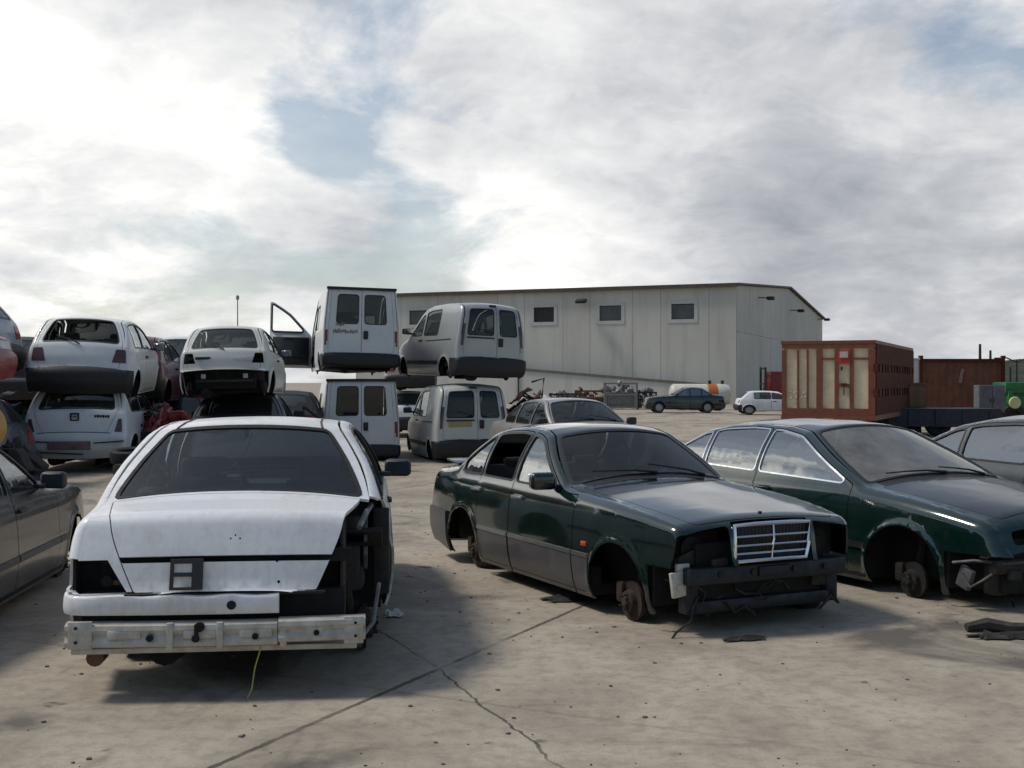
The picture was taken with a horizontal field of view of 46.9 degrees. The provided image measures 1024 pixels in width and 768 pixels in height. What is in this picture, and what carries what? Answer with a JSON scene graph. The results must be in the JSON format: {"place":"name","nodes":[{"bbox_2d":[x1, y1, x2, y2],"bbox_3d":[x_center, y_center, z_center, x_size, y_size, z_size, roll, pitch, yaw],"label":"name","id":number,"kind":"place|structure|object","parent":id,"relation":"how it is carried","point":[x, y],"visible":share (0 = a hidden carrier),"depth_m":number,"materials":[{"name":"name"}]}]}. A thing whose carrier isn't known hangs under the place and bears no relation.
{"place":"outdoors","nodes":[
{"label":"outdoors","id":0,"kind":"place"},
{"bbox_2d":[0,383,1023,767],"bbox_3d":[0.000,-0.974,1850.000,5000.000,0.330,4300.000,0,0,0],"label":"ground","id":1,"kind":"structure","parent":0,"point":[438,667],"depth_m":6.64,"materials":[{"name":"concrete"}]},
{"bbox_2d":[0,410,6,442],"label":"oil drum","id":2,"kind":"object","parent":1,"relation":"on","point":[3,426],"visible":1,"depth_m":15.16,"materials":[{"name":"yellow paint"}]},
{"bbox_2d":[0,391,24,419],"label":"car","id":3,"kind":"object","parent":1,"relation":"on","point":[17,407],"visible":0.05,"depth_m":18.21,"materials":[{"name":"metal"}]},
{"bbox_2d":[0,306,27,371],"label":"silver hatchback","id":4,"kind":"object","parent":3,"relation":"on","point":[9,330],"visible":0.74,"depth_m":17.99,"materials":[{"name":"paint"}]},
{"bbox_2d":[0,400,41,458],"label":"dark hatchback","id":5,"kind":"object","parent":1,"relation":"on","point":[18,425],"visible":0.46,"depth_m":16.75,"materials":[{"name":"black paint"}]},
{"bbox_2d":[0,336,17,378],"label":"red hatchback","id":6,"kind":"object","parent":5,"relation":"on","point":[8,362],"visible":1,"depth_m":15.79,"materials":[{"name":"paint"}]},
{"bbox_2d":[10,401,31,415],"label":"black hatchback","id":7,"kind":"object","parent":1,"relation":"on","point":[26,405],"depth_m":23.45,"materials":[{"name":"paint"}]},
{"bbox_2d":[0,336,36,403],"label":"dark hatchback","id":8,"kind":"object","parent":7,"relation":"on","point":[16,382],"visible":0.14,"depth_m":21.21,"materials":[{"name":"paint"}]},
{"bbox_2d":[0,436,48,480],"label":"parts pile","id":9,"kind":"object","parent":1,"relation":"on","point":[33,464],"visible":0.39,"depth_m":15.77,"materials":[{"name":"metal"}]},
{"bbox_2d":[0,449,83,605],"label":"charcoal saloon","id":10,"kind":"object","parent":1,"relation":"on","point":[38,522],"visible":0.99,"depth_m":9.27,"materials":[{"name":"paint"}]},
{"bbox_2d":[0,474,17,597],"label":"door","id":11,"kind":"structure","parent":10,"relation":"in","point":[8,525],"depth_m":8.51,"materials":[{"name":"grey paint"}]},
{"bbox_2d":[0,449,59,588],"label":"door","id":12,"kind":"structure","parent":10,"relation":"in","point":[40,525],"depth_m":9.19,"materials":[{"name":"grey paint"}]},
{"bbox_2d":[25,392,162,465],"bbox_3d":[-6.867,0.596,19.606,1.979,1.294,3.815,0,0,-8],"label":"white hatchback","id":13,"kind":"object","parent":1,"relation":"on","point":[83,427],"visible":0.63,"depth_m":17.90,"materials":[{"name":"paint"}]},
{"bbox_2d":[25,317,165,398],"bbox_3d":[-6.879,-0.453,19.683,1.979,1.294,3.830,2,1,-10],"label":"white hatchback","id":14,"kind":"object","parent":13,"relation":"on","point":[90,355],"visible":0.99,"depth_m":18.01,"materials":[{"name":"paint"}]},
{"bbox_2d":[113,464,120,474],"bbox_3d":[-5.536,1.246,17.302,0.606,0.190,0.602,0,0,0],"label":"loose tyre","id":15,"kind":"object","parent":1,"relation":"on","point":[116,467],"visible":0.09,"depth_m":17.08,"materials":[{"name":"rubber"}]},
{"bbox_2d":[109,447,136,463],"bbox_3d":[-5.599,1.056,17.351,0.606,0.190,0.602,0,6,0],"label":"loose tyre","id":16,"kind":"object","parent":15,"relation":"on","point":[119,455],"visible":0.46,"depth_m":17.11,"materials":[{"name":"rubber"}]},
{"bbox_2d":[95,405,156,464],"bbox_3d":[-6.209,0.863,19.600,1.383,1.033,1.283,0,0,0],"label":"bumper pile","id":17,"kind":"object","parent":1,"relation":"on","point":[149,413],"visible":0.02,"depth_m":19.56,"materials":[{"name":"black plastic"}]},
{"bbox_2d":[134,431,145,442],"bbox_3d":[-5.848,1.044,19.001,0.606,0.602,0.190,0,-12,-23],"label":"loose tyre","id":18,"kind":"object","parent":1,"relation":"on","point":[142,435],"visible":0.22,"depth_m":18.91,"materials":[{"name":"rubber"}]},
{"bbox_2d":[152,400,181,410],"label":"black hatchback","id":19,"kind":"object","parent":1,"relation":"on","point":[173,404],"visible":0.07,"depth_m":24.06,"materials":[{"name":"blue paint"}]},
{"bbox_2d":[143,401,191,464],"bbox_3d":[-5.619,0.879,19.428,1.285,1.190,1.371,0,0,0],"label":"panel pile","id":20,"kind":"object","parent":1,"relation":"on","point":[166,414],"visible":0.17,"depth_m":19.05,"materials":[{"name":"red paint"}]},
{"bbox_2d":[148,394,213,418],"bbox_3d":[-6.756,0.800,24.209,1.979,1.294,3.800,0,0,-9],"label":"maroon hatchback","id":21,"kind":"object","parent":1,"relation":"on","point":[189,405],"visible":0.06,"depth_m":24.55,"materials":[{"name":"paint"}]},
{"bbox_2d":[141,336,188,402],"bbox_3d":[-7.189,-0.258,22.616,1.979,1.294,3.800,0,0,-7],"label":"maroon hatchback","id":22,"kind":"object","parent":21,"relation":"on","point":[167,386],"visible":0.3,"depth_m":21.68,"materials":[{"name":"paint"}]},
{"bbox_2d":[162,336,206,393],"bbox_3d":[-6.773,-0.321,24.807,1.979,1.294,3.800,0,0,-9],"label":"white hatchback","id":23,"kind":"object","parent":21,"relation":"on","point":[178,344],"visible":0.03,"depth_m":23.64,"materials":[{"name":"paint"}]},
{"bbox_2d":[63,416,410,697],"bbox_3d":[-1.806,0.954,8.705,2.146,1.461,4.843,0,0,-6],"label":"white saloon","id":24,"kind":"object","parent":1,"relation":"on","point":[255,533],"visible":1,"depth_m":6.53,"materials":[{"name":"paint"}]},
{"bbox_2d":[110,436,169,543],"bbox_3d":[-2.482,0.861,7.917,0.306,1.140,0.898,0,0,-6],"label":"door","id":25,"kind":"structure","parent":24,"relation":"in","point":[140,480],"depth_m":8.14,"materials":[{"name":"white paint"}]},
{"bbox_2d":[146,433,179,486],"bbox_3d":[-2.593,0.853,8.901,0.295,1.103,1.040,0,0,-6],"label":"door","id":26,"kind":"structure","parent":24,"relation":"in","point":[162,465],"depth_m":8.81,"materials":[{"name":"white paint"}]},
{"bbox_2d":[349,426,390,573],"bbox_3d":[-0.975,0.861,8.082,0.306,1.140,0.898,0,0,-6],"label":"door","id":27,"kind":"structure","parent":24,"relation":"in","point":[357,437],"depth_m":8.23,"materials":[{"name":"white paint"}]},
{"bbox_2d":[353,426,389,512],"bbox_3d":[-1.080,0.853,9.067,0.295,1.103,1.040,0,0,-6],"label":"door","id":28,"kind":"structure","parent":24,"relation":"in","point":[367,444],"depth_m":9.06,"materials":[{"name":"white paint"}]},
{"bbox_2d":[236,295,238,325],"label":"light mast","id":29,"kind":"object","parent":1,"relation":"on","point":[237,297],"visible":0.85,"depth_m":119.93,"materials":[{"name":"grey metal"}]},
{"bbox_2d":[186,393,304,432],"bbox_3d":[-4.718,0.793,20.948,2.023,1.317,4.564,0,0,-8],"label":"black saloon","id":30,"kind":"object","parent":1,"relation":"on","point":[247,405],"visible":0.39,"depth_m":20.81,"materials":[{"name":"blue paint"}]},
{"bbox_2d":[201,400,210,415],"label":"door","id":31,"kind":"structure","parent":30,"relation":"in","point":[204,412],"depth_m":21.02,"materials":[{"name":"paint"}]},
{"bbox_2d":[180,326,291,398],"bbox_3d":[-4.862,-0.356,20.866,1.841,1.230,3.537,-1,-1,-6],"label":"grey white hatchback","id":32,"kind":"object","parent":30,"relation":"on","point":[226,360],"visible":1,"depth_m":19.40,"materials":[{"name":"paint"}]},
{"bbox_2d":[278,396,290,416],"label":"door","id":33,"kind":"structure","parent":30,"relation":"in","point":[279,397],"depth_m":20.73,"materials":[{"name":"blue paint"}]},
{"bbox_2d":[281,398,292,416],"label":"door","id":34,"kind":"structure","parent":30,"relation":"in","point":[291,415],"depth_m":21.24,"materials":[{"name":"blue paint"}]},
{"bbox_2d":[278,390,329,417],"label":"black hatchback","id":35,"kind":"object","parent":1,"relation":"on","point":[294,400],"visible":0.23,"depth_m":24.55,"materials":[{"name":"paint"}]},
{"bbox_2d":[303,406,321,417],"bbox_3d":[-4.115,0.996,22.513,1.446,1.202,1.459,0,0,0],"label":"engine pile","id":36,"kind":"object","parent":1,"relation":"on","point":[310,411],"depth_m":21.82,"materials":[{"name":"metal"}]},
{"bbox_2d":[319,379,400,458],"bbox_3d":[-3.740,0.803,27.277,1.892,1.840,4.160,0,0,-12],"label":"white van","id":37,"kind":"object","parent":1,"relation":"on","point":[357,404],"visible":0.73,"depth_m":25.46,"materials":[{"name":"paint"}]},
{"bbox_2d":[270,286,399,374],"bbox_3d":[-4.179,-1.147,27.183,2.658,1.840,4.160,1,-1,-14],"label":"white van","id":38,"kind":"object","parent":37,"relation":"on","point":[347,337],"visible":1,"depth_m":25.52,"materials":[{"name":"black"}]},
{"bbox_2d":[383,608,403,616],"bbox_3d":[-0.860,1.655,8.560,0.160,0.049,0.122,0,0,0],"label":"foam scrap","id":39,"kind":"object","parent":1,"relation":"on","point":[397,612],"visible":1,"depth_m":8.53,"materials":[{"name":"white plastic"}]},
{"bbox_2d":[383,391,420,432],"bbox_3d":[-3.340,0.862,37.821,1.979,1.294,3.800,0,0,-6],"label":"white hatchback","id":40,"kind":"object","parent":1,"relation":"on","point":[407,398],"visible":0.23,"depth_m":36.48,"materials":[{"name":"paint"}]},
{"bbox_2d":[384,350,436,390],"bbox_3d":[-3.244,-0.439,38.025,1.979,1.294,3.800,0,0,-4],"label":"beige hatchback","id":41,"kind":"object","parent":40,"relation":"on","point":[404,381],"visible":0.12,"depth_m":36.18,"materials":[{"name":"paint"}]},
{"bbox_2d":[403,383,506,459],"bbox_3d":[-1.414,0.834,26.935,1.856,1.699,4.186,0,0,-15],"label":"cream van","id":42,"kind":"object","parent":1,"relation":"on","point":[455,420],"visible":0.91,"depth_m":25.21,"materials":[{"name":"grey paint"}]},
{"bbox_2d":[397,303,525,380],"bbox_3d":[-1.327,-0.938,26.799,1.856,1.699,4.186,2,0,-25],"label":"silver van","id":43,"kind":"object","parent":42,"relation":"on","point":[444,340],"visible":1,"depth_m":25.30,"materials":[{"name":"paint"}]},
{"bbox_2d":[506,378,544,414],"bbox_3d":[0.214,0.721,26.942,1.758,1.722,1.443,0,0,0],"label":"wreck pile","id":44,"kind":"object","parent":1,"relation":"on","point":[521,394],"visible":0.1,"depth_m":26.91,"materials":[{"name":"metal"}]},
{"bbox_2d":[359,368,707,402],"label":"boundary wall","id":45,"kind":"structure","parent":1,"relation":"on","point":[554,381],"depth_m":94.24,"materials":[{"name":"concrete"}]},
{"bbox_2d":[521,393,583,413],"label":"panel pile","id":46,"kind":"object","parent":1,"relation":"on","point":[544,396],"visible":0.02,"depth_m":40.09,"materials":[{"name":"grey paint"}]},
{"bbox_2d":[489,398,636,449],"bbox_3d":[1.128,0.967,21.650,2.023,1.427,4.564,0,0,-25],"label":"warm grey saloon","id":47,"kind":"object","parent":1,"relation":"on","point":[543,411],"visible":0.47,"depth_m":22.17,"materials":[{"name":"paint"}]},
{"bbox_2d":[513,401,538,427],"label":"door","id":48,"kind":"structure","parent":47,"relation":"in","point":[516,424],"depth_m":21.90,"materials":[{"name":"grey paint"}]},
{"bbox_2d":[530,402,549,424],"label":"door","id":49,"kind":"structure","parent":47,"relation":"in","point":[540,402],"depth_m":21.38,"materials":[{"name":"grey paint"}]},
{"bbox_2d":[510,402,571,417],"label":"car windows","id":50,"kind":"structure","parent":47,"relation":"in","point":[564,407],"depth_m":22.78,"materials":[{"name":"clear glass"}]},
{"bbox_2d":[580,402,603,418],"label":"door","id":51,"kind":"structure","parent":47,"relation":"in","point":[592,408],"depth_m":22.42,"materials":[{"name":"grey paint"}]},
{"bbox_2d":[597,403,620,420],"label":"door","id":52,"kind":"structure","parent":47,"relation":"in","point":[604,410],"depth_m":21.94,"materials":[{"name":"grey paint"}]},
{"bbox_2d":[549,390,578,397],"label":"parts bin","id":53,"kind":"object","parent":1,"relation":"on","point":[562,394],"visible":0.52,"depth_m":76.55,"materials":[{"name":"metal"}]},
{"bbox_2d":[540,594,602,601],"bbox_3d":[0.463,1.665,9.221,0.505,0.030,0.248,0,0,-11],"label":"rag","id":54,"kind":"object","parent":1,"relation":"on","point":[559,598],"visible":0.86,"depth_m":9.17,"materials":[{"name":"grey fabric"}]},
{"bbox_2d":[356,283,829,404],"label":"warehouse","id":55,"kind":"structure","parent":1,"relation":"on","point":[715,333],"depth_m":93.95,"materials":[{"name":"metal"}]},
{"bbox_2d":[406,307,431,327],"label":"window","id":56,"kind":"structure","parent":55,"relation":"in","point":[415,316],"depth_m":100.20,"materials":[{"name":"white glass"}]},
{"bbox_2d":[530,303,556,325],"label":"window","id":57,"kind":"structure","parent":55,"relation":"in","point":[543,314],"depth_m":95.87,"materials":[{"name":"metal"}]},
{"bbox_2d":[596,302,624,323],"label":"window","id":58,"kind":"structure","parent":55,"relation":"in","point":[606,312],"depth_m":93.76,"materials":[{"name":"white glass"}]},
{"bbox_2d":[668,300,697,322],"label":"window","id":59,"kind":"structure","parent":55,"relation":"in","point":[683,311],"depth_m":91.57,"materials":[{"name":"white glass"}]},
{"bbox_2d":[575,386,611,408],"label":"parts bin","id":60,"kind":"object","parent":1,"relation":"on","point":[579,393],"visible":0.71,"depth_m":75.55,"materials":[{"name":"brown metal"}]},
{"bbox_2d":[604,380,637,409],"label":"parts bin","id":61,"kind":"object","parent":1,"relation":"on","point":[620,398],"visible":0.97,"depth_m":73.56,"materials":[{"name":"grey metal"}]},
{"bbox_2d":[430,422,847,638],"bbox_3d":[0.758,1.053,10.067,1.885,1.427,4.553,0,0,-26],"label":"dark green saloon","id":62,"kind":"object","parent":1,"relation":"on","point":[634,518],"visible":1,"depth_m":8.83,"materials":[{"name":"paint"}]},
{"bbox_2d":[476,431,534,560],"bbox_3d":[-0.054,0.946,10.267,0.295,1.083,0.658,0,0,-26],"label":"door","id":63,"kind":"structure","parent":62,"relation":"in","point":[492,502],"depth_m":10.21,"materials":[{"name":"green paint"}]},
{"bbox_2d":[474,433,599,461],"bbox_3d":[0.290,0.574,11.196,1.270,0.320,0.470,0,0,-26],"label":"rear window","id":64,"kind":"structure","parent":62,"relation":"in","point":[510,445],"depth_m":11.25,"materials":[{"name":"glass"}]},
{"bbox_2d":[508,433,577,579],"bbox_3d":[0.334,0.955,9.454,0.285,1.074,1.100,0,0,-26],"label":"door","id":65,"kind":"structure","parent":62,"relation":"in","point":[546,516],"depth_m":9.38,"materials":[{"name":"green paint"}]},
{"bbox_2d":[613,436,630,466],"bbox_3d":[0.993,0.643,11.364,0.147,0.310,0.390,0,0,-26],"label":"window","id":66,"kind":"structure","parent":62,"relation":"in","point":[618,444],"depth_m":11.25,"materials":[{"name":"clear glass"}]},
{"bbox_2d":[617,432,668,470],"bbox_3d":[1.231,0.946,10.887,0.295,1.083,0.658,0,0,-26],"label":"windshield","id":67,"kind":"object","parent":62,"relation":"in","point":[643,448],"depth_m":10.89,"materials":[{"name":"grey glass"}]},
{"bbox_2d":[655,434,714,475],"bbox_3d":[1.626,0.954,10.077,0.285,1.074,1.100,0,0,-26],"label":"windshield","id":68,"kind":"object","parent":62,"relation":"in","point":[673,452],"depth_m":10.39,"materials":[{"name":"grey glass"}]},
{"bbox_2d":[633,387,656,408],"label":"parts bin","id":69,"kind":"object","parent":1,"relation":"on","point":[644,391],"visible":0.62,"depth_m":75.60,"materials":[{"name":"metal"}]},
{"bbox_2d":[642,387,725,412],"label":"distant green saloon","id":70,"kind":"object","parent":1,"relation":"on","point":[699,399],"visible":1,"depth_m":65.19,"materials":[{"name":"paint"}]},
{"bbox_2d":[670,389,689,407],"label":"door","id":71,"kind":"structure","parent":70,"relation":"in","point":[673,399],"depth_m":65.15,"materials":[{"name":"green paint"}]},
{"bbox_2d":[686,389,697,395],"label":"door","id":72,"kind":"structure","parent":70,"relation":"in","point":[691,390],"depth_m":66.71,"materials":[{"name":"green paint"}]},
{"bbox_2d":[690,388,701,407],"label":"door","id":73,"kind":"structure","parent":70,"relation":"in","point":[697,399],"depth_m":65.17,"materials":[{"name":"green paint"}]},
{"bbox_2d":[669,380,730,409],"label":"storage tank","id":74,"kind":"object","parent":1,"relation":"on","point":[723,389],"visible":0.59,"depth_m":72.54,"materials":[{"name":"metal"}]},
{"bbox_2d":[722,634,766,641],"bbox_3d":[1.532,1.672,7.790,0.368,0.020,0.123,0,0,-17],"label":"plastic shard","id":75,"kind":"object","parent":1,"relation":"on","point":[745,637],"visible":1,"depth_m":7.77,"materials":[{"name":"grey plastic"}]},
{"bbox_2d":[733,391,781,414],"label":"white estate","id":76,"kind":"object","parent":1,"relation":"on","point":[747,403],"visible":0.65,"depth_m":61.28,"materials":[{"name":"paint"}]},
{"bbox_2d":[752,392,770,409],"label":"door","id":77,"kind":"structure","parent":76,"relation":"in","point":[761,404],"depth_m":61.23,"materials":[{"name":"white paint"}]},
{"bbox_2d":[771,392,781,409],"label":"door","id":78,"kind":"structure","parent":76,"relation":"in","point":[777,405],"depth_m":61.20,"materials":[{"name":"white paint"}]},
{"bbox_2d":[759,367,781,398],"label":"forklift","id":79,"kind":"object","parent":1,"relation":"on","point":[772,380],"visible":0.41,"depth_m":85.54,"materials":[{"name":"red metal"}]},
{"bbox_2d":[781,340,913,424],"bbox_3d":[10.588,0.226,36.527,2.539,2.850,9.132,0,0,25],"label":"livestock box","id":80,"kind":"object","parent":1,"relation":"on","point":[866,380],"visible":0.86,"depth_m":32.58,"materials":[{"name":"metal"}]},
{"bbox_2d":[685,418,1023,607],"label":"green saloon","id":81,"kind":"object","parent":1,"relation":"on","point":[916,511],"visible":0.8,"depth_m":9.75,"materials":[{"name":"paint"}]},
{"bbox_2d":[703,427,773,485],"bbox_3d":[2.143,0.972,11.395,0.316,1.125,0.868,0,0,-26],"label":"door","id":82,"kind":"structure","parent":81,"relation":"in","point":[744,476],"depth_m":11.24,"materials":[{"name":"green paint"}]},
{"bbox_2d":[688,429,793,448],"bbox_3d":[2.456,0.575,12.539,1.313,0.281,0.544,0,0,-26],"label":"rear window","id":83,"kind":"structure","parent":81,"relation":"in","point":[748,437],"depth_m":12.61,"materials":[{"name":"glass"}]},
{"bbox_2d":[753,429,852,568],"bbox_3d":[2.622,0.977,10.415,0.307,1.117,1.270,0,0,-26],"label":"door","id":84,"kind":"structure","parent":81,"relation":"in","point":[833,496],"depth_m":10.23,"materials":[{"name":"green paint"}]},
{"bbox_2d":[798,433,832,455],"bbox_3d":[3.227,0.636,12.715,0.148,0.285,0.530,0,0,-26],"label":"window","id":85,"kind":"structure","parent":81,"relation":"in","point":[805,448],"depth_m":12.82,"materials":[{"name":"clear glass"}]},
{"bbox_2d":[824,427,897,475],"bbox_3d":[3.552,0.971,12.085,0.316,1.125,0.868,0,0,-26],"label":"windshield","id":86,"kind":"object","parent":81,"relation":"in","point":[874,449],"depth_m":11.95,"materials":[{"name":"grey glass"}]},
{"bbox_2d":[881,427,988,474],"bbox_3d":[4.033,0.977,11.106,0.307,1.117,1.270,0,0,-26],"label":"windshield","id":87,"kind":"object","parent":81,"relation":"in","point":[910,451],"depth_m":11.39,"materials":[{"name":"grey glass"}]},
{"bbox_2d":[907,383,926,433],"bbox_3d":[12.923,0.801,39.568,1.500,1.690,1.260,0,0,-6],"label":"plywood crate","id":88,"kind":"object","parent":1,"relation":"on","point":[917,392],"visible":0.13,"depth_m":39.05,"materials":[{"name":"wood"}]},
{"bbox_2d":[871,407,1001,435],"bbox_3d":[13.195,1.131,37.999,4.200,1.026,2.405,0,0,0],"label":"flatbed trailer","id":89,"kind":"object","parent":1,"relation":"on","point":[935,421],"visible":0.62,"depth_m":36.84,"materials":[{"name":"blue metal"}]},
{"bbox_2d":[918,356,1005,406],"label":"freight container","id":90,"kind":"object","parent":1,"relation":"on","point":[951,382],"visible":0.54,"depth_m":45.00,"materials":[{"name":"metal"}]},
{"bbox_2d":[932,415,1023,483],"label":"grey saloon","id":91,"kind":"object","parent":1,"relation":"on","point":[995,446],"visible":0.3,"depth_m":12.45,"materials":[{"name":"grey paint"},{"name":"glass"},{"name":"black plastic"}]},
{"bbox_2d":[936,426,1023,443],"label":"rear window","id":92,"kind":"structure","parent":91,"relation":"in","point":[996,434],"depth_m":13.05,"materials":[{"name":"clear glass"}]},
{"bbox_2d":[959,422,1023,483],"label":"door","id":93,"kind":"structure","parent":91,"relation":"in","point":[1012,471],"depth_m":11.65,"materials":[{"name":"grey paint"}]},
{"bbox_2d":[979,344,980,358],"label":"utility pole","id":94,"kind":"object","parent":1,"relation":"on","point":[979,351],"visible":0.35,"depth_m":94.90,"materials":[{"name":"metal"}]},
{"bbox_2d":[974,385,1004,416],"bbox_3d":[16.091,0.841,39.768,0.840,1.610,0.665,0,0,5],"label":"steel locker","id":95,"kind":"object","parent":1,"relation":"on","point":[989,396],"visible":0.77,"depth_m":39.47,"materials":[{"name":"metal"}]},
{"bbox_2d":[964,618,1023,631],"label":"rubber strip","id":96,"kind":"object","parent":1,"relation":"on","point":[988,624],"visible":0.89,"depth_m":8.01,"materials":[{"name":"black rubber"}]},
{"bbox_2d":[965,630,1023,638],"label":"plastic shard","id":97,"kind":"object","parent":1,"relation":"on","point":[985,634],"visible":1,"depth_m":7.81,"materials":[{"name":"grey plastic"}]},
{"bbox_2d":[992,367,1023,416],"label":"green machine","id":98,"kind":"object","parent":1,"relation":"on","point":[1014,398],"visible":0.62,"depth_m":42.00,"materials":[{"name":"metal"}]},
{"bbox_2d":[0,0,1023,382],"label":"sky","id":99,"kind":"structure","parent":0,"point":[163,163],"materials":[{"name":"white"}]},
{"bbox_2d":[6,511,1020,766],"bbox_3d":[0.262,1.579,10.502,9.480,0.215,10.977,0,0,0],"label":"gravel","id":100,"kind":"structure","parent":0,"point":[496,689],"depth_m":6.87,"materials":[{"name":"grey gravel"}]},
{"bbox_2d":[914,358,919,382],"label":"white pillar","id":101,"kind":"structure","parent":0,"point":[916,370],"depth_m":41.50,"materials":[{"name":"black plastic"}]},
{"bbox_2d":[994,357,1023,381],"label":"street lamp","id":102,"kind":"object","parent":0,"point":[1016,361],"visible":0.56,"depth_m":99.95,"materials":[{"name":"metal"}]},
{"bbox_2d":[1005,359,1023,381],"bbox_3d":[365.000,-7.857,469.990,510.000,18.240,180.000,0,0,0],"label":"building","id":103,"kind":"structure","parent":0,"point":[1010,363],"depth_m":422.93,"materials":[{"name":"grey metal"}]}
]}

